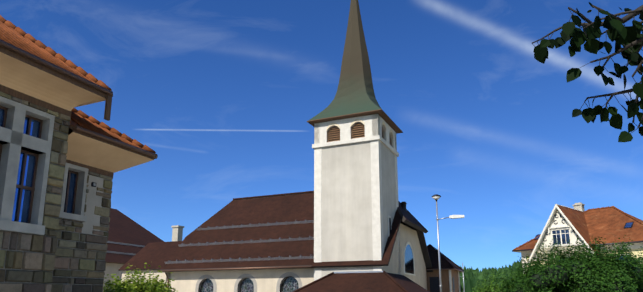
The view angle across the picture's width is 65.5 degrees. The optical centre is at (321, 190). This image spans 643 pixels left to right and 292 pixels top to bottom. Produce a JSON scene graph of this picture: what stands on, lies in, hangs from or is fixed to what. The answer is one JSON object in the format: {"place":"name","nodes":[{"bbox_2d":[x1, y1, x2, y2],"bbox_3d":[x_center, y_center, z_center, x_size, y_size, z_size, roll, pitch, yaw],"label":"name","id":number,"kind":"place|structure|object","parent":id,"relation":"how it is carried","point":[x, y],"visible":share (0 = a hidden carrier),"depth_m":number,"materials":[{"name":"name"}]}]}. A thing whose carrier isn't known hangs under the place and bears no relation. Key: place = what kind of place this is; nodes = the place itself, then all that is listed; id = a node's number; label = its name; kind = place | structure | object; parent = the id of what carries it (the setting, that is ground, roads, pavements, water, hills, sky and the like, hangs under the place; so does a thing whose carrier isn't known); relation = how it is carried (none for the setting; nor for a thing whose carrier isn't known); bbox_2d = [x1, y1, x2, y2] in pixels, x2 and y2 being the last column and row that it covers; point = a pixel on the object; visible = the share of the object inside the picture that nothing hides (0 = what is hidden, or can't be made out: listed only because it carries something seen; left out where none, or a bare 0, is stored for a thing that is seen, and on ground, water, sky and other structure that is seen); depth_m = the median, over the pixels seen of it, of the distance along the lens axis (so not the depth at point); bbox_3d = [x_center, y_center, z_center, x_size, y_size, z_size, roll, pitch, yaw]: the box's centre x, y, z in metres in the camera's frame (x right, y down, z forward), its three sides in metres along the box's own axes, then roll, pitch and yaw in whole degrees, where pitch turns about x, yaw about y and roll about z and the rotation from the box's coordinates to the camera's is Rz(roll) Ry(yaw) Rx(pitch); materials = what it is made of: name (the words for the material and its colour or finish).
{"place":"outdoors","nodes":[
{"label":"outdoors","id":0,"kind":"place"},
{"bbox_2d":[0,91,112,291],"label":"building walls","id":1,"kind":"structure","parent":0,"point":[55,207],"depth_m":13.76,"materials":[{"name":"grey stone"}]},
{"bbox_2d":[0,15,157,177],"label":"building roof","id":2,"kind":"structure","parent":1,"relation":"on","point":[33,70],"depth_m":14.54,"materials":[{"name":"orange tile"}]},
{"bbox_2d":[161,223,426,291],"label":"church wall","id":3,"kind":"structure","parent":0,"point":[411,263],"depth_m":39.75,"materials":[{"name":"white paint"}]},
{"bbox_2d":[157,191,432,286],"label":"church roof","id":4,"kind":"structure","parent":3,"relation":"on","point":[284,207],"depth_m":42.22,"materials":[{"name":"brown tile"}]},
{"bbox_2d":[165,220,313,263],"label":"snow guards","id":5,"kind":"object","parent":4,"relation":"on","point":[242,241],"visible":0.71,"depth_m":41.44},
{"bbox_2d":[0,0,642,271],"label":"sky","id":6,"kind":"structure","parent":0,"point":[225,93],"materials":[{"name":"blue"}]},
{"bbox_2d":[312,114,400,280],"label":"church tower","id":7,"kind":"structure","parent":0,"point":[356,204],"depth_m":36.73,"materials":[{"name":"white paint"}]},
{"bbox_2d":[307,0,402,133],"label":"church spire","id":8,"kind":"structure","parent":7,"relation":"on","point":[354,96],"depth_m":39.60,"materials":[{"name":"green metal"}]},
{"bbox_2d":[293,271,428,291],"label":"porch roof","id":9,"kind":"structure","parent":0,"point":[363,281],"depth_m":34.10,"materials":[{"name":"brown tile"}]},
{"bbox_2d":[512,202,642,273],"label":"villa","id":10,"kind":"object","parent":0,"point":[610,225],"depth_m":43.84,"materials":[{"name":"tile"}]},
{"bbox_3d":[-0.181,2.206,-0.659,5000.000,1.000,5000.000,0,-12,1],"label":"terrain ground","id":11,"kind":"structure","parent":0,"visible":0},
{"bbox_2d":[103,208,163,290],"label":"farmhouse","id":12,"kind":"object","parent":11,"relation":"on","point":[123,228],"visible":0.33,"depth_m":67.08,"materials":[{"name":"brown tile"}]},
{"bbox_2d":[107,241,144,254],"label":"snow guards","id":13,"kind":"object","parent":12,"relation":"on","point":[123,244],"depth_m":61.99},
{"bbox_2d":[102,263,177,291],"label":"bush","id":14,"kind":"object","parent":11,"relation":"on","point":[139,285],"visible":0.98,"depth_m":23.59,"materials":[{"name":"green plant"}]},
{"bbox_2d":[118,225,183,286],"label":"house","id":15,"kind":"structure","parent":11,"relation":"on","point":[154,255],"depth_m":49.20,"materials":[{"name":"brown tile"}]},
{"bbox_2d":[426,244,463,291],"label":"building","id":16,"kind":"structure","parent":11,"relation":"on","point":[450,275],"depth_m":46.44,"materials":[{"name":"brown tile"}]},
{"bbox_2d":[432,194,463,291],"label":"street lamp","id":17,"kind":"object","parent":11,"relation":"on","point":[436,197],"visible":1,"depth_m":32.32,"materials":[{"name":"grey metal"}]},
{"bbox_2d":[459,260,520,291],"bbox_3d":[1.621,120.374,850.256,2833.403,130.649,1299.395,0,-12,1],"label":"forest trees","id":18,"kind":"object","parent":11,"relation":"on","point":[471,275],"visible":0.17,"depth_m":929.61,"materials":[{"name":"green plant"}]},
{"bbox_2d":[472,269,516,291],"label":"hedge","id":19,"kind":"object","parent":11,"relation":"on","point":[492,288],"visible":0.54,"depth_m":30.00,"materials":[{"name":"green plant"}]},
{"bbox_2d":[498,235,642,291],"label":"hedge","id":20,"kind":"object","parent":11,"relation":"on","point":[602,271],"visible":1,"depth_m":24.39,"materials":[{"name":"green plant"}]},
{"bbox_2d":[587,2,641,53],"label":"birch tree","id":21,"kind":"object","parent":11,"relation":"on","point":[625,9],"visible":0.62,"depth_m":4.66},
{"bbox_2d":[531,5,642,141],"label":"birch branch leaves","id":22,"kind":"object","parent":21,"relation":"attached to","point":[629,39],"visible":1,"depth_m":1.77,"materials":[{"name":"green plant"}]}
]}

